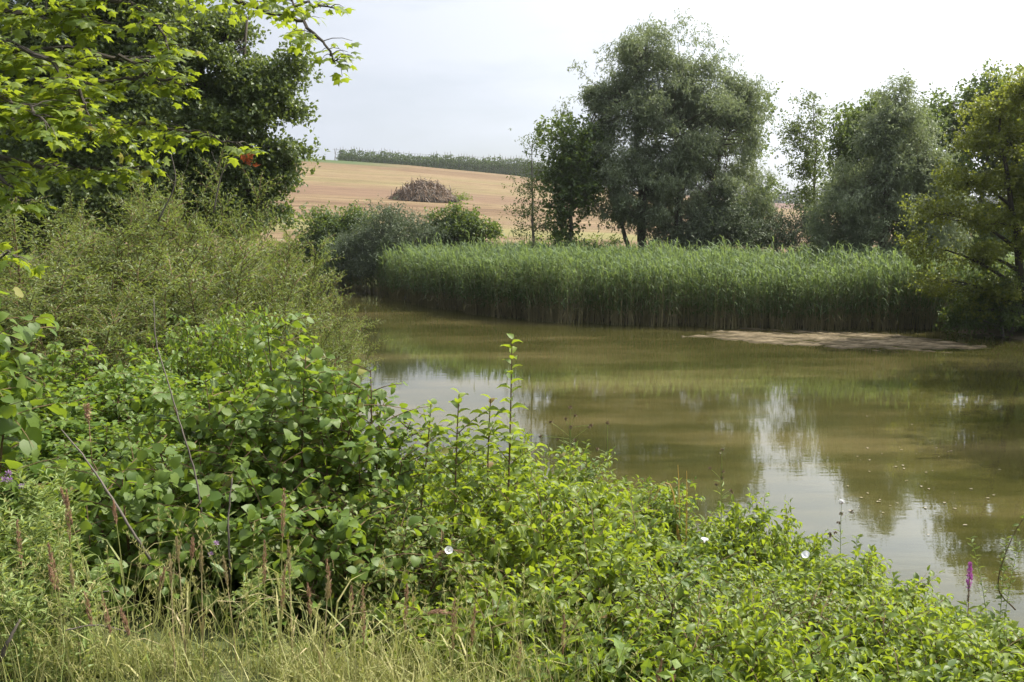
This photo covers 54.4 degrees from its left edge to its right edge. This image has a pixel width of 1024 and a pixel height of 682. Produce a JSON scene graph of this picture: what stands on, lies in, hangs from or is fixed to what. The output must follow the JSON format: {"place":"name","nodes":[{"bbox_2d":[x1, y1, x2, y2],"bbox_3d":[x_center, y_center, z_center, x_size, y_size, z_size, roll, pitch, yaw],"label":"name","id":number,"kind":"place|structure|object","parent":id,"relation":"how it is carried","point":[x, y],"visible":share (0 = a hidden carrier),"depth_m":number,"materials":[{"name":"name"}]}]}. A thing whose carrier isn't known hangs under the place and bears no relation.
{"place":"outdoors","nodes":[
{"label":"outdoors","id":0,"kind":"place"},
{"bbox_2d":[96,499,172,644],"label":"seed grass","id":1,"kind":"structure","parent":0,"point":[115,515],"depth_m":4.06,"materials":[{"name":"plant"}]},
{"bbox_2d":[0,158,1023,681],"bbox_3d":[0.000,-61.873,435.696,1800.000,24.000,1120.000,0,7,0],"label":"ground","id":2,"kind":"structure","parent":0,"point":[340,184],"depth_m":85.78,"materials":[{"name":"soil"}]},
{"bbox_2d":[0,492,23,638],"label":"thistle plant","id":3,"kind":"object","parent":2,"relation":"on","point":[6,524],"visible":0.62,"depth_m":3.99,"materials":[{"name":"green plant"}]},
{"bbox_2d":[0,546,46,681],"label":"thistle plant","id":4,"kind":"object","parent":2,"relation":"on","point":[21,597],"visible":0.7,"depth_m":3.60,"materials":[{"name":"green plant"}]},
{"bbox_2d":[0,562,65,681],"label":"thistle plant","id":5,"kind":"object","parent":2,"relation":"on","point":[29,604],"visible":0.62,"depth_m":3.60,"materials":[{"name":"green plant"}]},
{"bbox_2d":[0,465,66,625],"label":"thistle plant","id":6,"kind":"object","parent":2,"relation":"on","point":[31,500],"visible":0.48,"depth_m":4.22,"materials":[{"name":"green plant"}]},
{"bbox_2d":[0,496,72,646],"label":"thistle plant","id":7,"kind":"object","parent":2,"relation":"on","point":[45,531],"visible":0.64,"depth_m":3.96,"materials":[{"name":"green plant"}]},
{"bbox_2d":[0,287,80,551],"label":"hazel bush","id":8,"kind":"object","parent":2,"relation":"on","point":[12,420],"visible":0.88,"depth_m":4.61,"materials":[{"name":"green plant"}]},
{"bbox_2d":[9,456,75,580],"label":"thistle plant","id":9,"kind":"object","parent":2,"relation":"on","point":[51,482],"visible":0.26,"depth_m":4.46,"materials":[{"name":"green plant"}]},
{"bbox_2d":[26,532,83,652],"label":"thistle plant","id":10,"kind":"object","parent":2,"relation":"on","point":[48,591],"visible":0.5,"depth_m":3.93,"materials":[{"name":"green plant"}]},
{"bbox_2d":[34,491,88,622],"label":"thistle plant","id":11,"kind":"object","parent":2,"relation":"on","point":[61,516],"visible":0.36,"depth_m":4.29,"materials":[{"name":"green plant"}]},
{"bbox_2d":[32,531,94,642],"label":"thistle plant","id":12,"kind":"object","parent":2,"relation":"on","point":[79,565],"visible":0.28,"depth_m":4.06,"materials":[{"name":"green plant"}]},
{"bbox_2d":[45,591,101,681],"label":"seed grass","id":13,"kind":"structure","parent":2,"relation":"on","point":[87,612],"depth_m":3.56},
{"bbox_2d":[0,176,156,378],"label":"willow bush","id":14,"kind":"object","parent":2,"relation":"on","point":[13,236],"visible":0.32,"depth_m":11.79,"materials":[{"name":"green plant"}]},
{"bbox_2d":[0,400,162,519],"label":"bramble bush","id":15,"kind":"object","parent":2,"relation":"on","point":[52,445],"visible":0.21,"depth_m":6.40,"materials":[{"name":"green plant"}]},
{"bbox_2d":[56,557,113,680],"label":"thistle plant","id":16,"kind":"object","parent":2,"relation":"on","point":[84,641],"visible":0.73,"depth_m":3.65,"materials":[{"name":"green plant"}]},
{"bbox_2d":[0,199,177,346],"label":"willow bush","id":17,"kind":"object","parent":2,"relation":"on","point":[99,251],"visible":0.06,"depth_m":14.46,"materials":[{"name":"green plant"}]},
{"bbox_2d":[0,338,182,468],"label":"bramble bush","id":18,"kind":"object","parent":2,"relation":"on","point":[54,375],"visible":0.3,"depth_m":7.21,"materials":[{"name":"green plant"}]},
{"bbox_2d":[0,281,184,419],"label":"willow bush","id":19,"kind":"object","parent":2,"relation":"on","point":[67,344],"visible":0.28,"depth_m":10.54,"materials":[{"name":"green plant"}]},
{"bbox_2d":[61,429,150,559],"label":"fallen branch","id":20,"kind":"object","parent":2,"relation":"on","point":[120,511],"visible":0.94,"depth_m":4.17,"materials":[{"name":"brown wood"}]},
{"bbox_2d":[0,0,218,277],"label":"alder tree","id":21,"kind":"object","parent":2,"relation":"on","point":[128,111],"visible":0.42,"depth_m":21.87,"materials":[{"name":"green plant"}]},
{"bbox_2d":[1,347,222,461],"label":"bramble bush","id":22,"kind":"object","parent":2,"relation":"on","point":[129,388],"visible":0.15,"depth_m":7.26,"materials":[{"name":"green plant"}]},
{"bbox_2d":[0,195,224,380],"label":"willow bush","id":23,"kind":"object","parent":2,"relation":"on","point":[118,247],"visible":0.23,"depth_m":12.64,"materials":[{"name":"green plant"}]},
{"bbox_2d":[1,415,226,551],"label":"bramble bush","id":24,"kind":"object","parent":2,"relation":"on","point":[75,466],"visible":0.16,"depth_m":6.29,"materials":[{"name":"green plant"}]},
{"bbox_2d":[0,257,228,385],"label":"willow bush","id":25,"kind":"object","parent":2,"relation":"on","point":[64,290],"visible":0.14,"depth_m":11.32,"materials":[{"name":"green plant"}]},
{"bbox_2d":[33,165,219,319],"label":"willow bush","id":26,"kind":"object","parent":2,"relation":"on","point":[181,191],"visible":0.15,"depth_m":14.79,"materials":[{"name":"green plant"}]},
{"bbox_2d":[0,433,302,617],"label":"hazel bush","id":27,"kind":"object","parent":2,"relation":"on","point":[133,490],"visible":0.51,"depth_m":4.60,"materials":[{"name":"green plant"}]},
{"bbox_2d":[153,298,201,511],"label":"bare shoot","id":28,"kind":"object","parent":27,"relation":"on","point":[199,499],"visible":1,"depth_m":4.49,"materials":[{"name":"plant"}]},
{"bbox_2d":[59,366,268,486],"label":"bramble bush","id":29,"kind":"object","parent":2,"relation":"on","point":[153,385],"visible":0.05,"depth_m":7.45,"materials":[{"name":"green plant"}]},
{"bbox_2d":[48,244,296,407],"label":"willow bush","id":30,"kind":"object","parent":2,"relation":"on","point":[164,307],"visible":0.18,"depth_m":10.87,"materials":[{"name":"green plant"}]},
{"bbox_2d":[0,0,362,278],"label":"maple tree","id":31,"kind":"object","parent":2,"relation":"on","point":[32,114],"visible":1,"depth_m":6.24,"materials":[{"name":"green plant"}]},
{"bbox_2d":[99,311,270,456],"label":"bramble bush","id":32,"kind":"object","parent":2,"relation":"on","point":[170,363],"visible":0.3,"depth_m":9.61,"materials":[{"name":"green plant"}]},
{"bbox_2d":[92,173,287,339],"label":"willow bush","id":33,"kind":"object","parent":2,"relation":"on","point":[210,267],"visible":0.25,"depth_m":13.43,"materials":[{"name":"green plant"}]},
{"bbox_2d":[105,358,318,580],"bbox_3d":[-1.604,0.791,5.430,1.218,1.320,1.224,0,7,0],"label":"hazel bush","id":34,"kind":"object","parent":2,"relation":"on","point":[163,398],"visible":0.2,"depth_m":5.29,"materials":[{"name":"green plant"}]},
{"bbox_2d":[186,536,239,671],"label":"seed grass","id":35,"kind":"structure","parent":2,"relation":"on","point":[192,549],"depth_m":3.77,"materials":[{"name":"plant"}]},
{"bbox_2d":[103,0,330,302],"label":"alder tree","id":36,"kind":"object","parent":2,"relation":"on","point":[240,98],"visible":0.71,"depth_m":23.08,"materials":[{"name":"green plant"}]},
{"bbox_2d":[94,232,342,386],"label":"willow bush","id":37,"kind":"object","parent":2,"relation":"on","point":[195,305],"visible":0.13,"depth_m":11.89,"materials":[{"name":"green plant"}]},
{"bbox_2d":[153,136,316,323],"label":"willow bush","id":38,"kind":"object","parent":2,"relation":"on","point":[222,211],"visible":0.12,"depth_m":15.10,"materials":[{"name":"green plant"}]},
{"bbox_2d":[199,511,280,634],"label":"thistle plant","id":39,"kind":"object","parent":2,"relation":"on","point":[251,572],"visible":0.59,"depth_m":4.40,"materials":[{"name":"green plant"}]},
{"bbox_2d":[178,299,312,446],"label":"bush","id":40,"kind":"object","parent":2,"relation":"on","point":[236,358],"visible":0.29,"depth_m":9.85,"materials":[{"name":"green plant"}]},
{"bbox_2d":[104,428,403,628],"bbox_3d":[-1.217,0.953,4.957,1.402,1.057,1.587,0,7,0],"label":"hazel bush","id":41,"kind":"object","parent":2,"relation":"on","point":[261,510],"visible":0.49,"depth_m":4.60,"materials":[{"name":"green plant"}]},
{"bbox_2d":[225,559,299,655],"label":"thistle plant","id":42,"kind":"object","parent":2,"relation":"on","point":[252,598],"visible":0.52,"depth_m":4.14,"materials":[{"name":"green plant"}]},
{"bbox_2d":[177,300,378,446],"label":"willow bush","id":43,"kind":"object","parent":2,"relation":"on","point":[257,323],"visible":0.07,"depth_m":11.38,"materials":[{"name":"green plant"}]},
{"bbox_2d":[207,215,359,361],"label":"willow bush","id":44,"kind":"object","parent":2,"relation":"on","point":[269,287],"visible":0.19,"depth_m":14.51,"materials":[{"name":"green plant"}]},
{"bbox_2d":[152,313,430,601],"bbox_3d":[-1.136,0.691,5.493,1.417,1.706,1.594,0,7,0],"label":"hazel bush","id":45,"kind":"object","parent":2,"relation":"on","point":[311,367],"visible":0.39,"depth_m":5.14,"materials":[{"name":"green plant"}]},
{"bbox_2d":[246,263,383,375],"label":"willow bush","id":46,"kind":"object","parent":2,"relation":"on","point":[349,329],"visible":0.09,"depth_m":14.97,"materials":[{"name":"green plant"}]},
{"bbox_2d":[265,199,381,272],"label":"bank shrub","id":47,"kind":"object","parent":2,"relation":"on","point":[328,221],"visible":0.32,"depth_m":48.16,"materials":[{"name":"green plant"}]},
{"bbox_2d":[275,291,373,467],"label":"willow bush","id":48,"kind":"object","parent":2,"relation":"on","point":[342,342],"visible":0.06,"depth_m":12.75,"materials":[{"name":"green plant"}]},
{"bbox_2d":[0,491,667,681],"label":"grass","id":49,"kind":"structure","parent":2,"relation":"on","point":[296,669],"depth_m":3.68,"materials":[{"name":"plant"}]},
{"bbox_2d":[195,475,481,642],"bbox_3d":[-0.830,1.091,4.828,1.370,0.898,1.231,0,7,0],"label":"hazel bush","id":50,"kind":"object","parent":2,"relation":"on","point":[306,570],"visible":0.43,"depth_m":4.57,"materials":[{"name":"green plant"}]},
{"bbox_2d":[292,281,392,433],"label":"willow bush","id":51,"kind":"object","parent":2,"relation":"on","point":[352,338],"visible":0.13,"depth_m":13.38,"materials":[{"name":"green plant"}]},
{"bbox_2d":[254,352,467,572],"bbox_3d":[-0.813,0.836,5.328,1.186,1.575,1.071,0,7,0],"label":"hazel bush","id":52,"kind":"object","parent":2,"relation":"on","point":[389,455],"visible":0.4,"depth_m":5.17,"materials":[{"name":"green plant"}]},
{"bbox_2d":[317,194,453,293],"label":"willow shrub","id":53,"kind":"object","parent":2,"relation":"on","point":[392,226],"visible":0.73,"depth_m":45.19,"materials":[{"name":"green plant"}]},
{"bbox_2d":[271,479,522,651],"bbox_3d":[-0.598,1.127,4.718,1.076,0.901,1.070,-4,8,-31],"label":"leaved bush","id":54,"kind":"object","parent":2,"relation":"on","point":[431,584],"visible":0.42,"depth_m":4.59,"materials":[{"name":"green plant"}]},
{"bbox_2d":[371,606,453,667],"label":"seed grass","id":55,"kind":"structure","parent":2,"relation":"on","point":[433,611],"depth_m":3.75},
{"bbox_2d":[386,176,463,202],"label":"brush pile","id":56,"kind":"object","parent":2,"relation":"on","point":[427,191],"visible":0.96,"depth_m":95.65,"materials":[{"name":"brown plant"}]},
{"bbox_2d":[394,400,464,528],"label":"tall shoot","id":57,"kind":"object","parent":2,"relation":"on","point":[417,478],"visible":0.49,"depth_m":5.42,"materials":[{"name":"green plant"}]},
{"bbox_2d":[298,519,581,676],"bbox_3d":[-0.376,1.408,5.004,1.543,0.892,1.661,-2,7,-13],"label":"dogwood bush","id":58,"kind":"object","parent":2,"relation":"on","point":[412,584],"visible":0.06,"depth_m":4.71,"materials":[{"name":"green plant"}]},
{"bbox_2d":[350,425,549,515],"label":"dogwood bush","id":59,"kind":"object","parent":2,"relation":"on","point":[462,471],"visible":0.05,"depth_m":6.81,"materials":[{"name":"green plant"}]},
{"bbox_2d":[418,388,499,550],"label":"tall shoot","id":60,"kind":"object","parent":2,"relation":"on","point":[455,484],"visible":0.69,"depth_m":5.20,"materials":[{"name":"green plant"}]},
{"bbox_2d":[421,197,506,248],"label":"bank shrub","id":61,"kind":"object","parent":2,"relation":"on","point":[460,224],"visible":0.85,"depth_m":46.31,"materials":[{"name":"green plant"}]},
{"bbox_2d":[456,394,503,525],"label":"tall shoot","id":62,"kind":"object","parent":2,"relation":"on","point":[485,431],"visible":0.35,"depth_m":5.39,"materials":[{"name":"green plant"}]},
{"bbox_2d":[0,267,992,681],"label":"undergrowth","id":63,"kind":"object","parent":2,"relation":"on","point":[620,647],"depth_m":4.23,"materials":[{"name":"green plant"}]},
{"bbox_2d":[392,428,616,513],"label":"dogwood bush","id":64,"kind":"object","parent":2,"relation":"on","point":[524,461],"visible":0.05,"depth_m":7.42,"materials":[{"name":"green plant"}]},
{"bbox_2d":[390,447,622,581],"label":"dogwood bush","id":65,"kind":"object","parent":2,"relation":"on","point":[476,500],"visible":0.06,"depth_m":6.07,"materials":[{"name":"green plant"}]},
{"bbox_2d":[476,333,547,565],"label":"tall shoot","id":66,"kind":"object","parent":2,"relation":"on","point":[516,432],"visible":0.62,"depth_m":5.28,"materials":[{"name":"green plant"}]},
{"bbox_2d":[342,549,693,681],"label":"dogwood bush","id":67,"kind":"object","parent":2,"relation":"on","point":[500,594],"visible":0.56,"depth_m":4.11,"materials":[{"name":"green plant"}]},
{"bbox_2d":[498,122,574,247],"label":"slender tree","id":68,"kind":"object","parent":2,"relation":"on","point":[532,208],"visible":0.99,"depth_m":41.50,"materials":[{"name":"green plant"}]},
{"bbox_2d":[409,465,679,636],"bbox_3d":[0.083,1.168,5.014,1.489,1.088,1.263,1,7,9],"label":"dogwood bush","id":69,"kind":"object","parent":2,"relation":"on","point":[525,533],"visible":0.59,"depth_m":4.82,"materials":[{"name":"green plant"}]},
{"bbox_2d":[529,109,614,247],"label":"broadleaf tree","id":70,"kind":"object","parent":2,"relation":"on","point":[570,184],"visible":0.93,"depth_m":42.01,"materials":[{"name":"green plant"}]},
{"bbox_2d":[470,483,686,580],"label":"dogwood bush","id":71,"kind":"object","parent":2,"relation":"on","point":[657,540],"visible":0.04,"depth_m":5.95,"materials":[{"name":"green plant"}]},
{"bbox_2d":[484,443,689,542],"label":"dogwood bush","id":72,"kind":"object","parent":2,"relation":"on","point":[580,478],"visible":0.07,"depth_m":7.76,"materials":[{"name":"green plant"}]},
{"bbox_2d":[439,573,757,681],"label":"dogwood bush","id":73,"kind":"object","parent":2,"relation":"on","point":[716,674],"visible":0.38,"depth_m":3.98,"materials":[{"name":"green plant"}]},
{"bbox_2d":[542,472,670,552],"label":"leaved bush","id":74,"kind":"object","parent":2,"relation":"on","point":[607,504],"visible":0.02,"depth_m":6.22,"materials":[{"name":"green plant"}]},
{"bbox_2d":[497,524,777,616],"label":"dogwood bush","id":75,"kind":"object","parent":2,"relation":"on","point":[684,564],"visible":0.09,"depth_m":6.12,"materials":[{"name":"green plant"}]},
{"bbox_2d":[529,562,754,680],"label":"leaved bush","id":76,"kind":"object","parent":2,"relation":"on","point":[704,648],"visible":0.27,"depth_m":4.31,"materials":[{"name":"green plant"}]},
{"bbox_2d":[573,471,729,566],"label":"dogwood bush","id":77,"kind":"object","parent":2,"relation":"on","point":[702,527],"visible":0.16,"depth_m":7.31,"materials":[{"name":"green plant"}]},
{"bbox_2d":[552,8,788,248],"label":"willow tree","id":78,"kind":"object","parent":2,"relation":"on","point":[656,175],"visible":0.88,"depth_m":42.44,"materials":[{"name":"green plant"}]},
{"bbox_2d":[582,570,778,658],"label":"dogwood bush","id":79,"kind":"object","parent":2,"relation":"on","point":[756,597],"visible":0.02,"depth_m":4.96,"materials":[{"name":"green plant"}]},
{"bbox_2d":[608,477,789,573],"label":"dogwood bush","id":80,"kind":"object","parent":2,"relation":"on","point":[680,523],"visible":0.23,"depth_m":7.14,"materials":[{"name":"green plant"}]},
{"bbox_2d":[639,186,775,254],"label":"willow shrub","id":81,"kind":"object","parent":2,"relation":"on","point":[742,230],"visible":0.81,"depth_m":42.01,"materials":[{"name":"green plant"}]},
{"bbox_2d":[576,582,884,681],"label":"dogwood bush","id":82,"kind":"object","parent":2,"relation":"on","point":[761,642],"visible":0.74,"depth_m":3.96,"materials":[{"name":"green plant"}]},
{"bbox_2d":[665,487,840,600],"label":"dogwood bush","id":83,"kind":"object","parent":2,"relation":"on","point":[779,536],"visible":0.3,"depth_m":7.08,"materials":[{"name":"green plant"}]},
{"bbox_2d":[724,81,799,255],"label":"broadleaf tree","id":84,"kind":"object","parent":2,"relation":"on","point":[764,148],"visible":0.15,"depth_m":45.99,"materials":[{"name":"green plant"}]},
{"bbox_2d":[695,570,857,681],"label":"leaved bush","id":85,"kind":"object","parent":2,"relation":"on","point":[782,611],"visible":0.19,"depth_m":5.12,"materials":[{"name":"green plant"}]},
{"bbox_2d":[742,195,837,257],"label":"field shrub","id":86,"kind":"object","parent":2,"relation":"on","point":[780,232],"visible":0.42,"depth_m":43.41,"materials":[{"name":"green plant"}]},
{"bbox_2d":[668,559,918,630],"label":"dogwood bush","id":87,"kind":"object","parent":2,"relation":"on","point":[774,576],"visible":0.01,"depth_m":6.18,"materials":[{"name":"green plant"}]},
{"bbox_2d":[771,88,838,239],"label":"ash tree","id":88,"kind":"object","parent":2,"relation":"on","point":[807,164],"visible":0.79,"depth_m":49.01,"materials":[{"name":"green plant"}]},
{"bbox_2d":[709,532,938,605],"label":"dogwood bush","id":89,"kind":"object","parent":2,"relation":"on","point":[896,581],"visible":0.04,"depth_m":7.10,"materials":[{"name":"green plant"}]},
{"bbox_2d":[686,185,1006,207],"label":"distant wood","id":90,"kind":"object","parent":2,"relation":"on","point":[793,201],"visible":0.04,"depth_m":527.16,"materials":[{"name":"green plant"}]},
{"bbox_2d":[725,544,973,657],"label":"dogwood bush","id":91,"kind":"object","parent":2,"relation":"on","point":[867,562],"visible":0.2,"depth_m":5.85,"materials":[{"name":"green plant"}]},
{"bbox_2d":[722,604,1013,681],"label":"dogwood bush","id":92,"kind":"object","parent":2,"relation":"on","point":[944,668],"visible":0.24,"depth_m":4.63,"materials":[{"name":"green plant"}]},
{"bbox_2d":[815,87,923,244],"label":"oak tree","id":93,"kind":"object","parent":2,"relation":"on","point":[844,131],"visible":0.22,"depth_m":44.79,"materials":[{"name":"green plant"}]},
{"bbox_2d":[788,67,984,273],"bbox_3d":[13.894,-5.692,36.334,6.856,8.433,4.717,0,7,0],"label":"willow tree","id":94,"kind":"object","parent":2,"relation":"on","point":[891,174],"visible":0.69,"depth_m":36.02,"materials":[{"name":"green plant"}]},
{"bbox_2d":[793,586,1023,681],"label":"dogwood bush","id":95,"kind":"object","parent":2,"relation":"on","point":[969,645],"visible":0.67,"depth_m":4.71,"materials":[{"name":"green plant"}]},
{"bbox_2d":[826,576,991,668],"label":"leaved bush","id":96,"kind":"object","parent":2,"relation":"on","point":[874,587],"visible":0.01,"depth_m":5.52,"materials":[{"name":"green plant"}]},
{"bbox_2d":[815,582,1022,647],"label":"dogwood bush","id":97,"kind":"object","parent":2,"relation":"on","point":[988,625],"visible":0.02,"depth_m":5.84,"materials":[{"name":"green plant"}]},
{"bbox_2d":[862,627,1023,680],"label":"dogwood bush","id":98,"kind":"object","parent":2,"relation":"on","point":[988,669],"visible":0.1,"depth_m":4.87,"materials":[{"name":"green plant"}]},
{"bbox_2d":[888,57,1023,264],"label":"oak tree","id":99,"kind":"object","parent":2,"relation":"on","point":[940,111],"visible":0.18,"depth_m":40.92,"materials":[{"name":"green plant"}]},
{"bbox_2d":[892,61,1023,322],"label":"alder tree","id":100,"kind":"object","parent":2,"relation":"on","point":[1006,179],"visible":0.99,"depth_m":28.53,"materials":[{"name":"green leaf"},{"name":"dark bark"}]},
{"bbox_2d":[932,259,1023,337],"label":"bank shrub","id":101,"kind":"object","parent":2,"relation":"on","point":[1016,319],"visible":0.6,"depth_m":29.13,"materials":[{"name":"green plant"}]},
{"bbox_2d":[968,536,1021,629],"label":"herb sprig","id":102,"kind":"object","parent":2,"relation":"on","point":[1001,569],"visible":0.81,"depth_m":6.01,"materials":[{"name":"green plant"}]},
{"bbox_2d":[13,0,1023,207],"label":"sky","id":103,"kind":"structure","parent":0,"point":[441,76],"materials":[{"name":"white"}]},
{"bbox_2d":[295,293,1023,631],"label":"water","id":104,"kind":"structure","parent":0,"point":[811,431],"depth_m":17.72,"materials":[{"name":"liquid"}]},
{"bbox_2d":[315,228,1023,330],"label":"reed bed","id":105,"kind":"object","parent":104,"relation":"in","point":[728,282],"visible":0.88,"depth_m":33.00,"materials":[{"name":"plant"}]},
{"bbox_2d":[681,328,985,352],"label":"mud bank","id":106,"kind":"structure","parent":0,"point":[868,342],"depth_m":28.49,"materials":[{"name":"soil"}]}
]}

